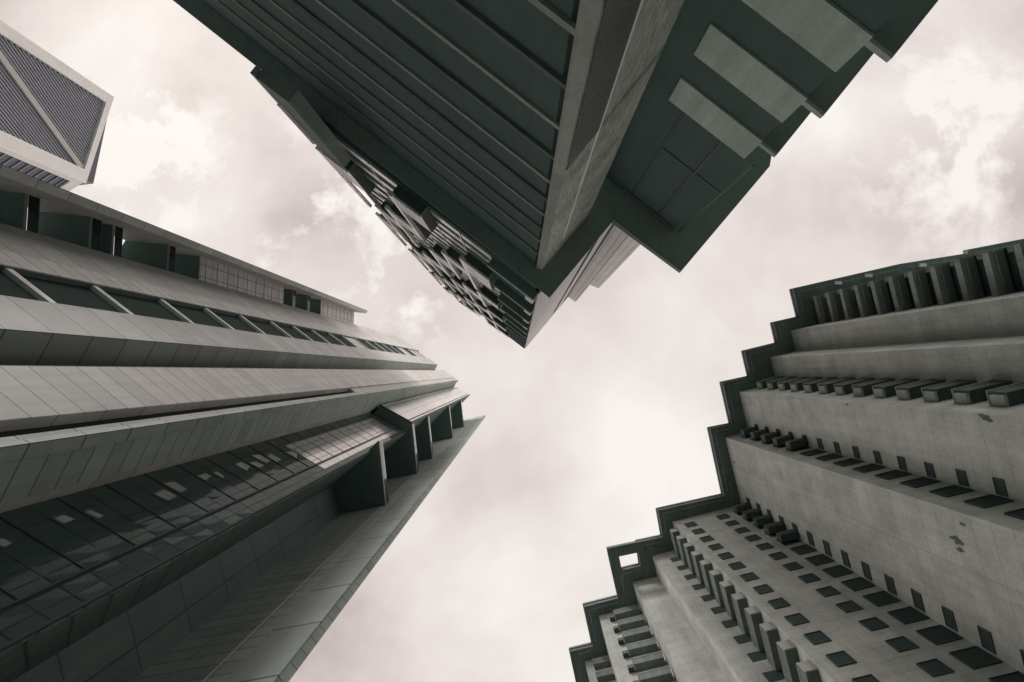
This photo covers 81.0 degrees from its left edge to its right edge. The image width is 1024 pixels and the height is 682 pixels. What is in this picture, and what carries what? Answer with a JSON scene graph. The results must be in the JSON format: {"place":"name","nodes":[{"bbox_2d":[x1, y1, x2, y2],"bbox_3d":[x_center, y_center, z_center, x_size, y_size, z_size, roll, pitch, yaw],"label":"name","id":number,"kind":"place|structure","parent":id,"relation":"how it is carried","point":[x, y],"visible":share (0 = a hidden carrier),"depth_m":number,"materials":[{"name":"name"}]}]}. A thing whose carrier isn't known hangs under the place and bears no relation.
{"place":"outdoors","nodes":[
{"label":"outdoors","id":0,"kind":"place"},
{"bbox_2d":[0,20,113,190],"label":"braced tower","id":1,"kind":"structure","parent":0,"point":[54,112],"depth_m":164.43,"materials":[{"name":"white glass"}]},
{"bbox_2d":[0,0,1023,681],"label":"sky","id":2,"kind":"structure","parent":0,"point":[600,423],"materials":[{"name":"white"}]},
{"bbox_2d":[173,0,937,348],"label":"podium tower","id":3,"kind":"structure","parent":0,"point":[519,172],"depth_m":24.94,"materials":[{"name":"concrete"}]},
{"bbox_2d":[553,240,597,312],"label":"side window","id":4,"kind":"structure","parent":3,"relation":"in","point":[591,248],"depth_m":69.98,"materials":[{"name":"grey glass"}]},
{"bbox_2d":[563,224,613,301],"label":"side window","id":5,"kind":"structure","parent":3,"relation":"in","point":[612,225],"depth_m":75.96,"materials":[{"name":"grey glass"}]},
{"label":"ground","id":6,"kind":"structure","parent":0,"visible":0},
{"bbox_2d":[569,239,1023,681],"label":"stepped block","id":7,"kind":"structure","parent":6,"relation":"on","point":[859,517],"depth_m":56.19,"materials":[{"name":"concrete"}]},
{"bbox_2d":[670,556,680,561],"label":"landing window","id":8,"kind":"structure","parent":7,"relation":"in","point":[677,558],"depth_m":82.03,"materials":[{"name":"black glass"}]},
{"bbox_2d":[677,564,688,570],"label":"landing window","id":9,"kind":"structure","parent":7,"relation":"in","point":[682,567],"depth_m":78.44,"materials":[{"name":"black glass"}]},
{"bbox_2d":[684,573,696,579],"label":"landing window","id":10,"kind":"structure","parent":7,"relation":"in","point":[690,576],"depth_m":74.99,"materials":[{"name":"black glass"}]},
{"bbox_2d":[684,521,697,527],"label":"window","id":11,"kind":"structure","parent":7,"relation":"in","point":[690,524],"depth_m":82.30,"materials":[{"name":"black glass"}]},
{"bbox_2d":[691,528,705,534],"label":"window","id":12,"kind":"structure","parent":7,"relation":"in","point":[697,531],"depth_m":78.79,"materials":[{"name":"black glass"}]},
{"bbox_2d":[691,583,705,589],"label":"landing window","id":13,"kind":"structure","parent":7,"relation":"in","point":[697,586],"depth_m":71.52,"materials":[{"name":"black glass"}]},
{"bbox_2d":[699,535,713,541],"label":"window","id":14,"kind":"structure","parent":7,"relation":"in","point":[706,538],"depth_m":75.37,"materials":[{"name":"black glass"}]},
{"bbox_2d":[700,594,714,601],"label":"landing window","id":15,"kind":"structure","parent":7,"relation":"in","point":[708,597],"depth_m":68.01,"materials":[{"name":"black glass"}]},
{"bbox_2d":[708,543,723,550],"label":"window","id":16,"kind":"structure","parent":7,"relation":"in","point":[717,546],"depth_m":71.87,"materials":[{"name":"black glass"}]},
{"bbox_2d":[710,606,725,613],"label":"landing window","id":17,"kind":"structure","parent":7,"relation":"in","point":[719,609],"depth_m":64.50,"materials":[{"name":"grey glass"}]},
{"bbox_2d":[716,514,729,519],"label":"window","id":18,"kind":"structure","parent":7,"relation":"in","point":[723,516],"depth_m":82.30,"materials":[{"name":"black glass"}]},
{"bbox_2d":[717,552,734,559],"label":"window","id":19,"kind":"structure","parent":7,"relation":"in","point":[726,555],"depth_m":68.36,"materials":[{"name":"black glass"}]},
{"bbox_2d":[721,619,737,627],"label":"landing window","id":20,"kind":"structure","parent":7,"relation":"in","point":[728,623],"depth_m":61.03,"materials":[{"name":"grey glass"}]},
{"bbox_2d":[724,520,739,525],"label":"window","id":21,"kind":"structure","parent":7,"relation":"in","point":[730,523],"depth_m":78.88,"materials":[{"name":"black glass"}]},
{"bbox_2d":[728,561,745,569],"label":"window","id":22,"kind":"structure","parent":7,"relation":"in","point":[737,565],"depth_m":64.87,"materials":[{"name":"black glass"}]},
{"bbox_2d":[734,527,749,533],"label":"window","id":23,"kind":"structure","parent":7,"relation":"in","point":[743,529],"depth_m":75.32,"materials":[{"name":"black glass"}]},
{"bbox_2d":[733,634,751,643],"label":"landing window","id":24,"kind":"structure","parent":7,"relation":"in","point":[743,638],"depth_m":57.54,"materials":[{"name":"grey glass"}]},
{"bbox_2d":[740,572,759,581],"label":"window","id":25,"kind":"structure","parent":7,"relation":"in","point":[750,576],"depth_m":61.35,"materials":[{"name":"black glass"}]},
{"bbox_2d":[744,534,761,541],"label":"window","id":26,"kind":"structure","parent":7,"relation":"in","point":[754,537],"depth_m":71.87,"materials":[{"name":"black glass"}]},
{"bbox_2d":[747,651,766,661],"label":"landing window","id":27,"kind":"structure","parent":7,"relation":"in","point":[755,656],"depth_m":54.03,"materials":[{"name":"black glass"}]},
{"bbox_2d":[756,503,761,515],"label":"corner window","id":28,"kind":"structure","parent":7,"relation":"in","point":[757,505],"depth_m":78.70,"materials":[{"name":"black glass"}]},
{"bbox_2d":[753,584,773,594],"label":"window","id":29,"kind":"structure","parent":7,"relation":"in","point":[761,589],"depth_m":57.84,"materials":[{"name":"black glass"}]},
{"bbox_2d":[756,542,773,549],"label":"window","id":30,"kind":"structure","parent":7,"relation":"in","point":[764,546],"depth_m":68.36,"materials":[{"name":"black glass"}]},
{"bbox_2d":[767,509,772,521],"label":"corner window","id":31,"kind":"structure","parent":7,"relation":"in","point":[768,511],"depth_m":75.25,"materials":[{"name":"black glass"}]},
{"bbox_2d":[764,531,781,536],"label":"wide window","id":32,"kind":"structure","parent":7,"relation":"in","point":[774,534],"depth_m":71.49,"materials":[{"name":"black glass"}]},
{"bbox_2d":[762,670,784,681],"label":"landing window","id":33,"kind":"structure","parent":7,"relation":"in","point":[773,675],"depth_m":50.53,"materials":[{"name":"black glass"}]},
{"bbox_2d":[768,551,787,559],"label":"window","id":34,"kind":"structure","parent":7,"relation":"in","point":[778,555],"depth_m":64.88,"materials":[{"name":"black glass"}]},
{"bbox_2d":[767,597,790,608],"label":"window","id":35,"kind":"structure","parent":7,"relation":"in","point":[778,603],"depth_m":54.37,"materials":[{"name":"black glass"}]},
{"bbox_2d":[778,515,785,529],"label":"corner window","id":36,"kind":"structure","parent":7,"relation":"in","point":[781,519],"depth_m":71.77,"materials":[{"name":"black glass"}]},
{"bbox_2d":[776,539,801,545],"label":"wide window","id":37,"kind":"structure","parent":7,"relation":"in","point":[797,540],"depth_m":67.73,"materials":[{"name":"black glass"}]},
{"bbox_2d":[782,561,803,570],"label":"window","id":38,"kind":"structure","parent":7,"relation":"in","point":[791,566],"depth_m":61.37,"materials":[{"name":"black glass"}]},
{"bbox_2d":[792,523,799,537],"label":"corner window","id":39,"kind":"structure","parent":7,"relation":"in","point":[794,526],"depth_m":68.20,"materials":[{"name":"black glass"}]},
{"bbox_2d":[784,613,809,625],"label":"window","id":40,"kind":"structure","parent":7,"relation":"in","point":[795,619],"depth_m":50.90,"materials":[{"name":"black glass"}]},
{"bbox_2d":[786,446,809,451],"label":"wide window","id":41,"kind":"structure","parent":7,"relation":"in","point":[806,447],"depth_m":68.45,"materials":[{"name":"black glass"}]},
{"bbox_2d":[790,544,816,554],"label":"wide window","id":42,"kind":"structure","parent":7,"relation":"in","point":[803,549],"depth_m":64.90,"materials":[{"name":"black glass"}]},
{"bbox_2d":[798,573,820,583],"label":"window","id":43,"kind":"structure","parent":7,"relation":"in","point":[807,578],"depth_m":57.86,"materials":[{"name":"black glass"}]},
{"bbox_2d":[806,530,814,546],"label":"corner window","id":44,"kind":"structure","parent":7,"relation":"in","point":[810,538],"depth_m":64.91,"materials":[{"name":"black glass"}]},
{"bbox_2d":[800,449,825,455],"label":"wide window","id":45,"kind":"structure","parent":7,"relation":"in","point":[816,451],"depth_m":65.36,"materials":[{"name":"black glass"}]},
{"bbox_2d":[803,630,831,644],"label":"window","id":46,"kind":"structure","parent":7,"relation":"in","point":[816,637],"depth_m":47.35,"materials":[{"name":"black glass"}]},
{"bbox_2d":[805,554,833,565],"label":"wide window","id":47,"kind":"structure","parent":7,"relation":"in","point":[820,559],"depth_m":61.38,"materials":[{"name":"black glass"}]},
{"bbox_2d":[816,438,823,448],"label":"corner window","id":48,"kind":"structure","parent":7,"relation":"in","point":[819,441],"depth_m":65.37,"materials":[{"name":"black glass"}]},
{"bbox_2d":[822,539,831,556],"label":"corner window","id":49,"kind":"structure","parent":7,"relation":"in","point":[826,544],"depth_m":61.41,"materials":[{"name":"black glass"}]},
{"bbox_2d":[815,586,840,596],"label":"window","id":50,"kind":"structure","parent":7,"relation":"in","point":[827,591],"depth_m":54.37,"materials":[{"name":"black glass"}]},
{"bbox_2d":[815,453,843,460],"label":"wide window","id":51,"kind":"structure","parent":7,"relation":"in","point":[832,456],"depth_m":61.87,"materials":[{"name":"black glass"}]},
{"bbox_2d":[833,442,840,453],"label":"corner window","id":52,"kind":"structure","parent":7,"relation":"in","point":[836,445],"depth_m":61.86,"materials":[{"name":"black glass"}]},
{"bbox_2d":[822,565,853,577],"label":"wide window","id":53,"kind":"structure","parent":7,"relation":"in","point":[838,570],"depth_m":57.90,"materials":[{"name":"black glass"}]},
{"bbox_2d":[826,650,856,666],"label":"window","id":54,"kind":"structure","parent":7,"relation":"in","point":[840,658],"depth_m":43.88,"materials":[{"name":"black glass"}]},
{"bbox_2d":[840,550,850,567],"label":"corner window","id":55,"kind":"structure","parent":7,"relation":"in","point":[844,554],"depth_m":57.90,"materials":[{"name":"black glass"}]},
{"bbox_2d":[833,458,862,466],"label":"wide window","id":56,"kind":"structure","parent":7,"relation":"in","point":[851,461],"depth_m":58.37,"materials":[{"name":"black glass"}]},
{"bbox_2d":[835,600,862,612],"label":"window","id":57,"kind":"structure","parent":7,"relation":"in","point":[849,606],"depth_m":50.88,"materials":[{"name":"black glass"}]},
{"bbox_2d":[852,446,860,458],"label":"corner window","id":58,"kind":"structure","parent":7,"relation":"in","point":[855,449],"depth_m":58.36,"materials":[{"name":"black glass"}]},
{"bbox_2d":[841,577,875,591],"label":"wide window","id":59,"kind":"structure","parent":7,"relation":"in","point":[859,583],"depth_m":54.40,"materials":[{"name":"black glass"}]},
{"bbox_2d":[852,674,879,681],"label":"window","id":60,"kind":"structure","parent":7,"relation":"in","point":[866,678],"depth_m":40.97,"materials":[{"name":"black glass"}]},
{"bbox_2d":[861,561,872,580],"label":"corner window","id":61,"kind":"structure","parent":7,"relation":"in","point":[866,570],"depth_m":54.41,"materials":[{"name":"black glass"}]},
{"bbox_2d":[852,463,885,472],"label":"wide window","id":62,"kind":"structure","parent":7,"relation":"in","point":[870,467],"depth_m":54.85,"materials":[{"name":"black glass"}]},
{"bbox_2d":[858,617,888,630],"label":"window","id":63,"kind":"structure","parent":7,"relation":"in","point":[874,623],"depth_m":47.38,"materials":[{"name":"black glass"}]},
{"bbox_2d":[873,450,881,464],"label":"corner window","id":64,"kind":"structure","parent":7,"relation":"in","point":[877,457],"depth_m":54.88,"materials":[{"name":"black glass"}]},
{"bbox_2d":[862,590,900,606],"bbox_3d":[31.345,21.864,50.932,1.970,2.220,0.116,-14,-93,0],"label":"wide window","id":65,"kind":"structure","parent":7,"relation":"in","point":[881,598],"depth_m":50.93,"materials":[{"name":"black glass"}]},
{"bbox_2d":[884,574,896,595],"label":"corner window","id":66,"kind":"structure","parent":7,"relation":"in","point":[889,580],"depth_m":50.90,"materials":[{"name":"black glass"}]},
{"bbox_2d":[874,470,910,479],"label":"wide window","id":67,"kind":"structure","parent":7,"relation":"in","point":[893,474],"depth_m":51.38,"materials":[{"name":"black glass"}]},
{"bbox_2d":[896,456,907,470],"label":"corner window","id":68,"kind":"structure","parent":7,"relation":"in","point":[901,460],"depth_m":51.39,"materials":[{"name":"black glass"}]},
{"bbox_2d":[885,636,918,651],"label":"window","id":69,"kind":"structure","parent":7,"relation":"in","point":[901,644],"depth_m":43.88,"materials":[{"name":"black glass"}]},
{"bbox_2d":[887,606,929,624],"bbox_3d":[31.302,21.687,47.437,1.970,2.220,0.116,-14,-93,0],"label":"wide window","id":70,"kind":"structure","parent":7,"relation":"in","point":[907,615],"depth_m":47.40,"materials":[{"name":"black glass"}]},
{"bbox_2d":[910,588,924,611],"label":"corner window","id":71,"kind":"structure","parent":7,"relation":"in","point":[917,599],"depth_m":47.42,"materials":[{"name":"black glass"}]},
{"bbox_2d":[900,477,939,487],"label":"wide window","id":72,"kind":"structure","parent":7,"relation":"in","point":[921,481],"depth_m":47.89,"materials":[{"name":"black glass"}]},
{"bbox_2d":[924,462,935,477],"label":"corner window","id":73,"kind":"structure","parent":7,"relation":"in","point":[929,468],"depth_m":47.88,"materials":[{"name":"grey glass"}]},
{"bbox_2d":[916,658,954,676],"bbox_3d":[28.479,21.992,40.396,1.470,1.720,0.116,-14,-93,0],"label":"window","id":74,"kind":"structure","parent":7,"relation":"in","point":[934,667],"depth_m":40.37,"materials":[{"name":"black glass"}]},
{"bbox_2d":[915,624,962,644],"bbox_3d":[31.260,21.510,43.942,1.970,2.220,0.116,-14,-93,0],"label":"wide window","id":75,"kind":"structure","parent":7,"relation":"in","point":[938,634],"depth_m":43.90,"materials":[{"name":"black glass"}]},
{"bbox_2d":[941,605,957,631],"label":"corner window","id":76,"kind":"structure","parent":7,"relation":"in","point":[949,618],"depth_m":43.93,"materials":[{"name":"black glass"}]},
{"bbox_2d":[929,485,973,497],"bbox_3d":[32.504,11.105,44.403,2.000,1.920,0.116,-14,-93,0],"label":"wide window","id":77,"kind":"structure","parent":7,"relation":"in","point":[953,490],"depth_m":44.38,"materials":[{"name":"black glass"}]},
{"bbox_2d":[955,469,968,486],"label":"window","id":78,"kind":"structure","parent":7,"relation":"in","point":[961,474],"depth_m":44.38,"materials":[{"name":"grey glass"}]},
{"bbox_2d":[949,646,1002,669],"bbox_3d":[31.217,21.333,40.446,1.970,2.220,0.116,-14,-93,0],"label":"wide window","id":79,"kind":"structure","parent":7,"relation":"in","point":[974,657],"depth_m":40.40,"materials":[{"name":"black glass"}]},
{"bbox_2d":[977,625,996,654],"bbox_3d":[32.001,20.151,40.447,0.096,1.120,1.470,-13,-93,0],"label":"corner window","id":80,"kind":"structure","parent":7,"relation":"in","point":[986,638],"depth_m":40.42,"materials":[{"name":"black glass"}]},
{"bbox_2d":[963,494,1013,508],"bbox_3d":[32.462,10.928,40.908,2.000,1.920,0.116,-14,-93,0],"label":"wide window","id":81,"kind":"structure","parent":7,"relation":"in","point":[987,501],"depth_m":40.88,"materials":[{"name":"black glass"}]},
{"bbox_2d":[992,477,1007,496],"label":"window","id":82,"kind":"structure","parent":7,"relation":"in","point":[999,484],"depth_m":40.88,"materials":[{"name":"grey glass"}]},
{"bbox_2d":[988,671,1023,681],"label":"wide window","id":83,"kind":"structure","parent":7,"relation":"in","point":[1016,676],"depth_m":37.76,"materials":[{"name":"black glass"}]},
{"bbox_2d":[1004,508,1023,519],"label":"wide window","id":84,"kind":"structure","parent":7,"relation":"in","point":[1018,513],"depth_m":37.98,"materials":[{"name":"black glass"}]},
{"bbox_2d":[1019,649,1023,664],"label":"corner window","id":85,"kind":"structure","parent":7,"relation":"in","point":[1021,651],"depth_m":37.46,"materials":[{"name":"black glass"}]},
{"label":"plaza","id":86,"kind":"structure","parent":0,"visible":0},
{"bbox_2d":[0,164,485,681],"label":"office tower","id":87,"kind":"structure","parent":86,"relation":"on","point":[216,466],"depth_m":43.56,"materials":[{"name":"concrete"}]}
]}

